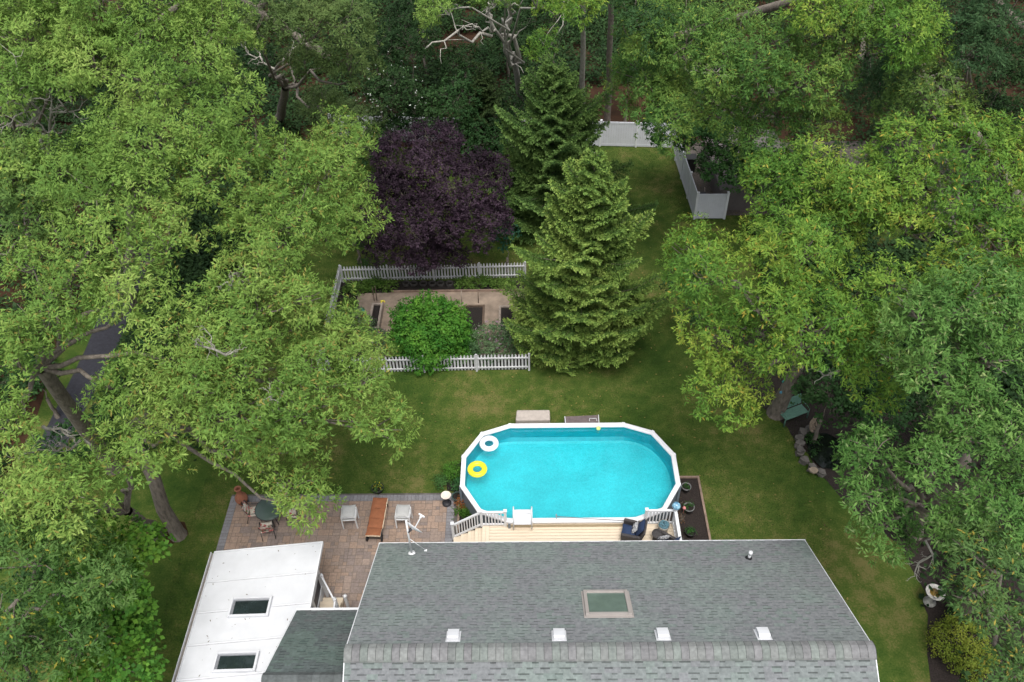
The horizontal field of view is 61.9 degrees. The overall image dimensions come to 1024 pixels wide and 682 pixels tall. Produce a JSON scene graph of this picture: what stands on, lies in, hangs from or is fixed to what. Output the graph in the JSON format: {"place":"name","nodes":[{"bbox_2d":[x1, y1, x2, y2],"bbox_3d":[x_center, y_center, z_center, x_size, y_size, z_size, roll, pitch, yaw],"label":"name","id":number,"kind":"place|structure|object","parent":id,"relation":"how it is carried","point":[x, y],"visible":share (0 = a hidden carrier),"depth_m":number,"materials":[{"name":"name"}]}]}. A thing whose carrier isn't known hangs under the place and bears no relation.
{"place":"outdoors","nodes":[
{"label":"outdoors","id":0,"kind":"place"},
{"bbox_2d":[38,241,155,447],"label":"driveway","id":1,"kind":"structure","parent":0,"point":[104,341],"depth_m":42.76,"materials":[{"name":"grey asphalt"}]},
{"bbox_2d":[0,147,335,478],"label":"forest floor","id":2,"kind":"structure","parent":0,"point":[36,403],"depth_m":47.08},
{"bbox_2d":[0,26,59,132],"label":"oak tree","id":3,"kind":"object","parent":2,"relation":"on","point":[18,118],"visible":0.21,"depth_m":36.64,"materials":[{"name":"green plant"}]},
{"bbox_2d":[0,102,60,239],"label":"understorey tree","id":4,"kind":"object","parent":2,"relation":"on","point":[39,126],"visible":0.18,"depth_m":45.22,"materials":[{"name":"green plant"}]},
{"bbox_2d":[0,123,77,255],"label":"oak tree","id":5,"kind":"object","parent":2,"relation":"on","point":[9,197],"visible":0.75,"depth_m":30.53,"materials":[{"name":"green plant"}]},
{"bbox_2d":[0,0,128,258],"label":"oak tree","id":6,"kind":"object","parent":2,"relation":"on","point":[10,18],"visible":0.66,"depth_m":32.10,"materials":[{"name":"green plant"}]},
{"bbox_2d":[195,32,281,147],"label":"understorey tree","id":7,"kind":"object","parent":2,"relation":"on","point":[239,50],"visible":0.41,"depth_m":49.49,"materials":[{"name":"green plant"}]},
{"bbox_2d":[216,493,457,607],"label":"patio","id":8,"kind":"structure","parent":0,"point":[432,517],"depth_m":35.20,"materials":[{"name":"stone"}]},
{"bbox_2d":[255,496,282,523],"bbox_3d":[-10.006,7.176,35.504,1.242,0.745,1.242,-1,44,1],"label":"patio table","id":9,"kind":"object","parent":8,"relation":"on","point":[265,510],"visible":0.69,"depth_m":35.17,"materials":[{"name":"green glass"}]},
{"bbox_2d":[319,573,343,607],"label":"entry steps","id":10,"kind":"structure","parent":8,"relation":"on","point":[334,602],"depth_m":32.31,"materials":[{"name":"white plastic"}]},
{"bbox_2d":[340,505,358,528],"bbox_3d":[-6.697,7.244,35.214,0.630,0.915,0.600,-3,44,-1],"label":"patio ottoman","id":11,"kind":"object","parent":8,"relation":"on","point":[349,512],"visible":1,"depth_m":34.92,"materials":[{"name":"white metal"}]},
{"bbox_2d":[365,497,387,541],"bbox_3d":[-5.575,7.365,35.282,0.660,0.605,1.970,1,44,2],"label":"chaise longue","id":12,"kind":"object","parent":8,"relation":"on","point":[377,517],"visible":1,"depth_m":35.09,"materials":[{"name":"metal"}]},
{"bbox_2d":[394,504,412,527],"bbox_3d":[-4.470,7.216,35.187,0.630,0.915,0.600,1,44,2],"label":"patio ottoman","id":13,"kind":"object","parent":8,"relation":"on","point":[403,512],"visible":1,"depth_m":34.90,"materials":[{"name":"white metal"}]},
{"bbox_2d":[326,280,526,370],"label":"garden soil","id":14,"kind":"structure","parent":0,"point":[426,287],"depth_m":46.30,"materials":[{"name":"brown soil"}]},
{"bbox_2d":[384,289,480,375],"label":"mounded shrub","id":15,"kind":"object","parent":14,"relation":"on","point":[448,329],"visible":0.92,"depth_m":41.00,"materials":[{"name":"green plant"}]},
{"bbox_2d":[462,272,494,288],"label":"border plant","id":16,"kind":"object","parent":14,"relation":"on","point":[484,280],"visible":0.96,"depth_m":46.26,"materials":[{"name":"green plant"}]},
{"bbox_2d":[462,318,519,366],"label":"flowering shrub","id":17,"kind":"object","parent":14,"relation":"on","point":[491,347],"visible":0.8,"depth_m":42.02,"materials":[{"name":"green plant"}]},
{"bbox_2d":[0,142,930,681],"bbox_3d":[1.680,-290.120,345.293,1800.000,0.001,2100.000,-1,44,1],"label":"ground","id":18,"kind":"structure","parent":0,"point":[892,618],"depth_m":38.38,"materials":[{"name":"green plant"}]},
{"bbox_2d":[0,346,63,418],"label":"understorey tree","id":19,"kind":"object","parent":18,"relation":"on","point":[34,391],"visible":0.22,"depth_m":37.35,"materials":[{"name":"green plant"}]},
{"bbox_2d":[0,554,79,633],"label":"understorey tree","id":20,"kind":"object","parent":18,"relation":"on","point":[23,575],"visible":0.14,"depth_m":29.66,"materials":[{"name":"green plant"}]},
{"bbox_2d":[19,418,89,487],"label":"understorey tree","id":21,"kind":"object","parent":18,"relation":"on","point":[65,426],"visible":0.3,"depth_m":35.17,"materials":[{"name":"green plant"}]},
{"bbox_2d":[0,494,147,681],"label":"oak tree","id":22,"kind":"object","parent":18,"relation":"on","point":[14,635],"visible":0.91,"depth_m":23.78,"materials":[{"name":"green plant"}]},
{"bbox_2d":[32,138,130,263],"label":"understorey tree","id":23,"kind":"object","parent":18,"relation":"on","point":[64,180],"visible":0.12,"depth_m":43.75,"materials":[{"name":"green plant"}]},
{"bbox_2d":[32,511,176,681],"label":"maple tree","id":24,"kind":"object","parent":18,"relation":"on","point":[137,629],"visible":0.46,"depth_m":26.74,"materials":[{"name":"green plant"}]},
{"bbox_2d":[0,192,244,475],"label":"oak tree","id":25,"kind":"object","parent":18,"relation":"on","point":[44,369],"visible":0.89,"depth_m":27.15,"materials":[{"name":"green plant"}]},
{"bbox_2d":[16,0,279,300],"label":"oak tree","id":26,"kind":"object","parent":18,"relation":"on","point":[120,118],"visible":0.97,"depth_m":31.38,"materials":[{"name":"green plant"}]},
{"bbox_2d":[143,522,187,546],"bbox_3d":[-14.342,7.945,35.389,1.625,0.001,1.435,-34,52,-29],"label":"mulch bed","id":27,"kind":"object","parent":18,"relation":"on","point":[183,525],"visible":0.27,"depth_m":35.33,"materials":[{"name":"brown soil"}]},
{"bbox_2d":[0,403,197,563],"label":"oak tree","id":28,"kind":"object","parent":27,"relation":"on","point":[58,486],"visible":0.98,"depth_m":24.23,"materials":[{"name":"green plant"}]},
{"bbox_2d":[127,305,224,382],"bbox_3d":[-14.798,0.837,38.826,3.869,5.725,4.085,13,46,14],"label":"understorey tree","id":29,"kind":"object","parent":18,"relation":"on","point":[155,336],"visible":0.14,"depth_m":37.16,"materials":[{"name":"green plant"}]},
{"bbox_2d":[172,541,324,681],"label":"sunroom","id":30,"kind":"structure","parent":18,"relation":"on","point":[274,585],"depth_m":30.07,"materials":[{"name":"white plastic"}]},
{"bbox_2d":[152,100,394,294],"bbox_3d":[-9.103,-4.224,37.204,8.593,15.072,12.259,-1,44,1],"label":"oak tree","id":31,"kind":"object","parent":18,"relation":"on","point":[274,223],"visible":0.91,"depth_m":32.55,"materials":[{"name":"green plant"}]},
{"bbox_2d":[123,232,424,541],"bbox_3d":[-8.149,3.205,30.761,9.521,13.251,8.461,-33,52,-29],"label":"oak tree","id":32,"kind":"object","parent":18,"relation":"on","point":[268,428],"visible":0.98,"depth_m":28.36,"materials":[{"name":"green plant"}]},
{"bbox_2d":[292,83,390,156],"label":"oak tree","id":33,"kind":"object","parent":18,"relation":"on","point":[355,107],"visible":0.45,"depth_m":50.17,"materials":[{"name":"green plant"}]},
{"bbox_2d":[362,108,412,164],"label":"understorey tree","id":34,"kind":"object","parent":18,"relation":"on","point":[396,121],"visible":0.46,"depth_m":52.58,"materials":[{"name":"green plant"}]},
{"bbox_2d":[359,51,426,163],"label":"understorey tree","id":35,"kind":"object","parent":18,"relation":"on","point":[403,89],"visible":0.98,"depth_m":51.23,"materials":[{"name":"green plant"}]},
{"bbox_2d":[317,353,529,372],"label":"picket fence","id":36,"kind":"object","parent":18,"relation":"on","point":[476,358],"visible":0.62,"depth_m":41.47,"materials":[{"name":"white wood"}]},
{"bbox_2d":[402,87,454,145],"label":"understorey tree","id":37,"kind":"object","parent":18,"relation":"on","point":[408,107],"visible":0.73,"depth_m":52.93,"materials":[{"name":"green plant"}]},
{"bbox_2d":[339,261,525,282],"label":"picket fence","id":38,"kind":"object","parent":18,"relation":"on","point":[479,266],"visible":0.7,"depth_m":46.53,"materials":[{"name":"white wood"}]},
{"bbox_2d":[356,116,515,280],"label":"purple plum tree","id":39,"kind":"object","parent":18,"relation":"on","point":[400,190],"visible":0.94,"depth_m":43.24,"materials":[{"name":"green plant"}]},
{"bbox_2d":[354,291,526,356],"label":"concrete slab","id":40,"kind":"structure","parent":18,"relation":"on","point":[492,301],"depth_m":45.51,"materials":[{"name":"beige concrete"}]},
{"bbox_2d":[369,303,383,329],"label":"raised bed","id":41,"kind":"object","parent":40,"relation":"on","point":[376,311],"visible":0.61,"depth_m":44.37,"materials":[{"name":"grey wood"}]},
{"bbox_2d":[391,289,526,292],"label":"bed edging","id":42,"kind":"object","parent":40,"relation":"on","point":[453,290],"visible":0.64,"depth_m":46.04,"materials":[{"name":"brown wood"}]},
{"bbox_2d":[463,304,484,331],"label":"raised bed","id":43,"kind":"object","parent":40,"relation":"on","point":[477,314],"visible":0.46,"depth_m":44.72,"materials":[{"name":"brown soil"}]},
{"bbox_2d":[498,305,514,334],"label":"raised bed","id":44,"kind":"object","parent":40,"relation":"on","point":[505,311],"visible":0.45,"depth_m":44.24,"materials":[{"name":"grey wood"}]},
{"bbox_2d":[420,68,487,154],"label":"understorey tree","id":45,"kind":"object","parent":18,"relation":"on","point":[463,85],"visible":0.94,"depth_m":52.65,"materials":[{"name":"green plant"}]},
{"bbox_2d":[445,462,477,535],"bbox_3d":[-1.996,6.665,36.404,1.723,0.001,4.148,-4,44,-2],"label":"mulch bed","id":46,"kind":"object","parent":18,"relation":"on","point":[449,487],"visible":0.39,"depth_m":36.06,"materials":[{"name":"soil"}]},
{"bbox_2d":[440,460,460,483],"bbox_3d":[-2.587,5.609,36.986,1.115,0.926,1.087,-1,44,1],"label":"garden bush","id":47,"kind":"object","parent":46,"relation":"on","point":[450,469],"visible":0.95,"depth_m":36.88,"materials":[{"name":"green plant"}]},
{"bbox_2d":[453,111,507,168],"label":"understorey tree","id":48,"kind":"object","parent":18,"relation":"on","point":[471,123],"visible":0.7,"depth_m":52.59,"materials":[{"name":"green plant"}]},
{"bbox_2d":[486,220,521,272],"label":"understorey tree","id":49,"kind":"object","parent":18,"relation":"on","point":[506,243],"visible":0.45,"depth_m":45.76,"materials":[{"name":"green plant"}]},
{"bbox_2d":[485,92,526,155],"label":"understorey tree","id":50,"kind":"object","parent":18,"relation":"on","point":[517,105],"visible":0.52,"depth_m":53.62,"materials":[{"name":"green plant"}]},
{"bbox_2d":[516,410,549,422],"bbox_3d":[0.955,3.569,39.089,1.568,0.570,0.639,-1,44,1],"label":"pump cover","id":51,"kind":"object","parent":18,"relation":"on","point":[532,416],"visible":0.74,"depth_m":38.82,"materials":[{"name":"beige plastic"}]},
{"bbox_2d":[450,508,681,541],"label":"deck","id":52,"kind":"structure","parent":18,"relation":"on","point":[496,532],"depth_m":33.96,"materials":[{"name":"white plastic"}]},
{"bbox_2d":[620,518,647,540],"bbox_3d":[4.777,7.380,33.415,0.942,1.000,0.838,10,45,12],"label":"wicker armchair","id":53,"kind":"object","parent":52,"relation":"on","point":[637,535],"visible":0.83,"depth_m":33.22,"materials":[{"name":"fabric"}]},
{"bbox_2d":[261,539,878,681],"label":"house","id":54,"kind":"structure","parent":18,"relation":"on","point":[778,610],"depth_m":26.71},
{"bbox_2d":[459,422,680,528],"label":"swimming pool","id":55,"kind":"structure","parent":18,"relation":"on","point":[548,472],"depth_m":36.64,"materials":[{"name":"blue liquid"}]},
{"bbox_2d":[513,506,532,529],"bbox_3d":[0.427,7.119,34.112,0.779,1.588,0.875,-1,44,1],"label":"pool ladder","id":56,"kind":"object","parent":55,"relation":"attached to","point":[523,517],"visible":1,"depth_m":33.92,"materials":[{"name":"white plastic"}]},
{"bbox_2d":[484,51,658,246],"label":"spruce tree","id":57,"kind":"object","parent":18,"relation":"on","point":[552,133],"visible":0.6,"depth_m":45.41,"materials":[{"name":"green plant"}]},
{"bbox_2d":[564,415,598,422],"bbox_3d":[3.175,3.840,38.808,1.594,0.590,0.835,-1,44,1],"label":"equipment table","id":58,"kind":"object","parent":18,"relation":"on","point":[576,419],"visible":0.45,"depth_m":38.72,"materials":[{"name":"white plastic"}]},
{"bbox_2d":[500,147,675,376],"bbox_3d":[3.164,-3.493,38.896,7.953,12.142,6.722,29,52,28],"label":"spruce tree","id":59,"kind":"object","parent":18,"relation":"on","point":[582,307],"visible":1,"depth_m":38.03,"materials":[{"name":"green plant"}]},
{"bbox_2d":[659,265,711,330],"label":"understorey tree","id":60,"kind":"object","parent":18,"relation":"on","point":[678,312],"visible":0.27,"depth_m":41.67,"materials":[{"name":"green plant"}]},
{"bbox_2d":[667,478,708,539],"bbox_3d":[6.886,7.862,34.927,2.224,0.001,5.517,-1,44,1],"label":"mulch bed","id":61,"kind":"object","parent":18,"relation":"on","point":[695,518],"visible":0.2,"depth_m":35.54,"materials":[{"name":"brown soil"}]},
{"bbox_2d":[674,131,729,219],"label":"privacy fence","id":62,"kind":"object","parent":18,"relation":"on","point":[713,205],"visible":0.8,"depth_m":50.29,"materials":[{"name":"white plastic"}]},
{"bbox_2d":[640,93,769,193],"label":"oak tree","id":63,"kind":"object","parent":18,"relation":"on","point":[720,152],"visible":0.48,"depth_m":47.16,"materials":[{"name":"green plant"}]},
{"bbox_2d":[601,0,887,165],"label":"oak tree","id":64,"kind":"object","parent":18,"relation":"on","point":[676,88],"visible":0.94,"depth_m":37.14,"materials":[{"name":"green plant"}]},
{"bbox_2d":[739,138,837,219],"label":"understorey tree","id":65,"kind":"object","parent":18,"relation":"on","point":[768,189],"visible":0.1,"depth_m":47.68,"materials":[{"name":"green plant"}]},
{"bbox_2d":[732,132,915,297],"bbox_3d":[11.711,-3.808,37.070,6.627,13.930,10.571,-1,44,1],"label":"oak tree","id":66,"kind":"object","parent":18,"relation":"on","point":[775,168],"visible":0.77,"depth_m":31.50,"materials":[{"name":"green plant"}]},
{"bbox_2d":[711,281,1023,681],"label":"mulch bed","id":67,"kind":"object","parent":18,"relation":"on","point":[938,669],"visible":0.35,"depth_m":36.44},
{"bbox_2d":[655,210,928,432],"bbox_3d":[9.758,0.216,32.907,8.864,13.961,10.522,-1,44,1],"label":"oak tree","id":68,"kind":"object","parent":67,"relation":"on","point":[852,330],"visible":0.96,"depth_m":28.55,"materials":[{"name":"green plant"}]},
{"bbox_2d":[781,393,809,426],"bbox_3d":[12.832,3.165,38.979,1.314,0.998,0.756,-18,46,-16],"label":"garden bench","id":69,"kind":"object","parent":67,"relation":"on","point":[795,411],"visible":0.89,"depth_m":38.98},
{"bbox_2d":[794,425,826,477],"bbox_3d":[13.138,4.823,37.733,1.234,0.314,2.841,-1,44,1],"label":"pond edging","id":70,"kind":"object","parent":67,"relation":"on","point":[800,442],"visible":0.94,"depth_m":37.55,"materials":[{"name":"stone"}]},
{"bbox_2d":[790,359,878,442],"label":"understorey tree","id":71,"kind":"object","parent":67,"relation":"on","point":[818,397],"visible":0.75,"depth_m":35.43,"materials":[{"name":"green plant"}]},
{"bbox_2d":[824,369,917,453],"bbox_3d":[15.393,3.499,36.223,3.932,4.435,3.619,-23,48,-21],"label":"understorey tree","id":72,"kind":"object","parent":67,"relation":"on","point":[903,416],"visible":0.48,"depth_m":34.82,"materials":[{"name":"green plant"}]},
{"bbox_2d":[822,91,1023,349],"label":"oak tree","id":73,"kind":"object","parent":67,"relation":"on","point":[980,234],"visible":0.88,"depth_m":29.50,"materials":[{"name":"green plant"}]},
{"bbox_2d":[830,388,1023,580],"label":"oak tree","id":74,"kind":"object","parent":67,"relation":"on","point":[919,519],"visible":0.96,"depth_m":25.38,"materials":[{"name":"green plant"}]},
{"bbox_2d":[923,583,945,606],"bbox_3d":[15.896,9.683,32.267,0.720,0.780,0.720,-1,44,1],"label":"birdbath","id":75,"kind":"object","parent":67,"relation":"on","point":[930,598],"visible":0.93,"depth_m":32.16,"materials":[{"name":"white stone"}]},
{"bbox_2d":[859,242,1023,469],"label":"oak tree","id":76,"kind":"object","parent":67,"relation":"on","point":[974,371],"visible":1,"depth_m":24.91,"materials":[{"name":"green plant"}]},
{"bbox_2d":[898,385,987,459],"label":"understorey tree","id":77,"kind":"object","parent":67,"relation":"on","point":[921,404],"visible":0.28,"depth_m":35.46,"materials":[{"name":"green plant"}]},
{"bbox_2d":[925,611,999,681],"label":"boxwood shrub","id":78,"kind":"object","parent":67,"relation":"on","point":[966,645],"visible":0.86,"depth_m":30.34,"materials":[{"name":"green plant"}]},
{"bbox_2d":[929,504,1023,681],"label":"oak tree","id":79,"kind":"object","parent":67,"relation":"on","point":[985,598],"visible":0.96,"depth_m":24.65,"materials":[{"name":"green plant"}]},
{"bbox_2d":[964,527,1023,591],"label":"understorey tree","id":80,"kind":"object","parent":67,"relation":"on","point":[1007,577],"visible":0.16,"depth_m":30.51,"materials":[{"name":"green plant"}]},
{"bbox_2d":[0,0,1023,233],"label":"forest floor","id":81,"kind":"structure","parent":0,"point":[616,114],"depth_m":62.83,"materials":[{"name":"brown soil"}]},
{"bbox_2d":[223,0,386,123],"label":"oak tree","id":82,"kind":"object","parent":81,"relation":"on","point":[329,12],"visible":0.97,"depth_m":38.67,"materials":[{"name":"green plant"}]},
{"bbox_2d":[344,23,399,139],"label":"understorey tree","id":83,"kind":"object","parent":81,"relation":"on","point":[385,49],"visible":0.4,"depth_m":52.52,"materials":[{"name":"green plant"}]},
{"bbox_2d":[372,9,445,102],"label":"understorey tree","id":84,"kind":"object","parent":81,"relation":"on","point":[404,27],"visible":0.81,"depth_m":54.20,"materials":[{"name":"green plant"}]},
{"bbox_2d":[383,0,452,74],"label":"understorey tree","id":85,"kind":"object","parent":81,"relation":"on","point":[401,7],"visible":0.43,"depth_m":59.42,"materials":[{"name":"green plant"}]},
{"bbox_2d":[429,35,500,100],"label":"understorey tree","id":86,"kind":"object","parent":81,"relation":"on","point":[461,54],"visible":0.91,"depth_m":58.26,"materials":[{"name":"green plant"}]},
{"bbox_2d":[413,0,537,102],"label":"oak tree","id":87,"kind":"object","parent":81,"relation":"on","point":[516,61],"visible":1,"depth_m":47.34,"materials":[{"name":"green plant"}]},
{"bbox_2d":[447,61,516,157],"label":"spruce tree","id":88,"kind":"object","parent":81,"relation":"on","point":[484,81],"visible":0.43,"depth_m":53.28,"materials":[{"name":"green plant"}]},
{"bbox_2d":[328,114,674,147],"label":"privacy fence","id":89,"kind":"object","parent":81,"relation":"on","point":[620,140],"visible":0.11,"depth_m":56.01,"materials":[{"name":"white plastic"}]},
{"bbox_2d":[478,6,540,82],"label":"understorey tree","id":90,"kind":"object","parent":81,"relation":"on","point":[497,41],"visible":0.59,"depth_m":59.47,"materials":[{"name":"green plant"}]},
{"bbox_2d":[0,0,1023,681],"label":"undergrowth","id":91,"kind":"object","parent":81,"relation":"on","point":[192,272],"visible":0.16,"depth_m":51.96,"materials":[{"name":"green plant"}]},
{"bbox_2d":[519,0,589,62],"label":"understorey tree","id":92,"kind":"object","parent":81,"relation":"on","point":[539,18],"visible":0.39,"depth_m":50.08,"materials":[{"name":"green plant"}]},
{"bbox_2d":[519,0,607,103],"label":"oak tree","id":93,"kind":"object","parent":81,"relation":"on","point":[572,7],"visible":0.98,"depth_m":45.97,"materials":[{"name":"green plant"}]},
{"bbox_2d":[601,0,679,121],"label":"oak tree","id":94,"kind":"object","parent":81,"relation":"on","point":[627,21],"visible":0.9,"depth_m":37.00,"materials":[{"name":"green plant"}]},
{"bbox_2d":[665,0,800,43],"bbox_3d":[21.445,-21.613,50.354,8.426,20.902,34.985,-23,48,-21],"label":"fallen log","id":95,"kind":"object","parent":81,"relation":"on","point":[770,7],"visible":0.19,"depth_m":55.26,"materials":[{"name":"wood"}]},
{"bbox_2d":[774,0,956,80],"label":"oak tree","id":96,"kind":"object","parent":81,"relation":"on","point":[900,20],"visible":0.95,"depth_m":34.36,"materials":[{"name":"green plant"}]},
{"bbox_2d":[865,51,988,171],"bbox_3d":[22.399,-10.720,44.226,4.234,13.610,16.130,31,52,29],"label":"oak tree","id":97,"kind":"object","parent":81,"relation":"on","point":[903,92],"visible":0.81,"depth_m":37.43,"materials":[{"name":"green plant"}]},
{"bbox_2d":[842,0,1023,139],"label":"oak tree","id":98,"kind":"object","parent":81,"relation":"on","point":[977,22],"visible":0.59,"depth_m":36.49,"materials":[{"name":"green plant"}]},
{"bbox_2d":[964,88,1007,129],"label":"understorey tree","id":99,"kind":"object","parent":81,"relation":"on","point":[993,94],"visible":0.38,"depth_m":55.17,"materials":[{"name":"green plant"}]},
{"bbox_2d":[966,35,1023,122],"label":"understorey tree","id":100,"kind":"object","parent":81,"relation":"on","point":[1016,75],"visible":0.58,"depth_m":52.28,"materials":[{"name":"green plant"}]},
{"bbox_2d":[982,93,1023,151],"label":"understorey tree","id":101,"kind":"object","parent":81,"relation":"on","point":[1010,106],"visible":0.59,"depth_m":51.78,"materials":[{"name":"green plant"}]},
{"bbox_2d":[805,433,852,468],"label":"water","id":102,"kind":"structure","parent":0,"point":[822,458],"depth_m":37.73,"materials":[{"name":"black liquid"}]},
{"bbox_2d":[681,140,1018,214],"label":"gravel yard","id":103,"kind":"structure","parent":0,"point":[698,181],"depth_m":54.30,"materials":[{"name":"grey gravel"}]},
{"bbox_2d":[703,126,794,209],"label":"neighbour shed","id":104,"kind":"structure","parent":103,"relation":"on","point":[736,201],"depth_m":50.81,"materials":[{"name":"grey"}]},
{"bbox_2d":[765,232,1023,318],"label":"forest floor","id":105,"kind":"structure","parent":0,"point":[1018,252],"depth_m":46.93,"materials":[{"name":"brown soil"}]},
{"bbox_2d":[850,0,1023,210],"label":"oak tree","id":106,"kind":"object","parent":105,"relation":"on","point":[980,136],"visible":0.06,"depth_m":45.23,"materials":[{"name":"plant"}]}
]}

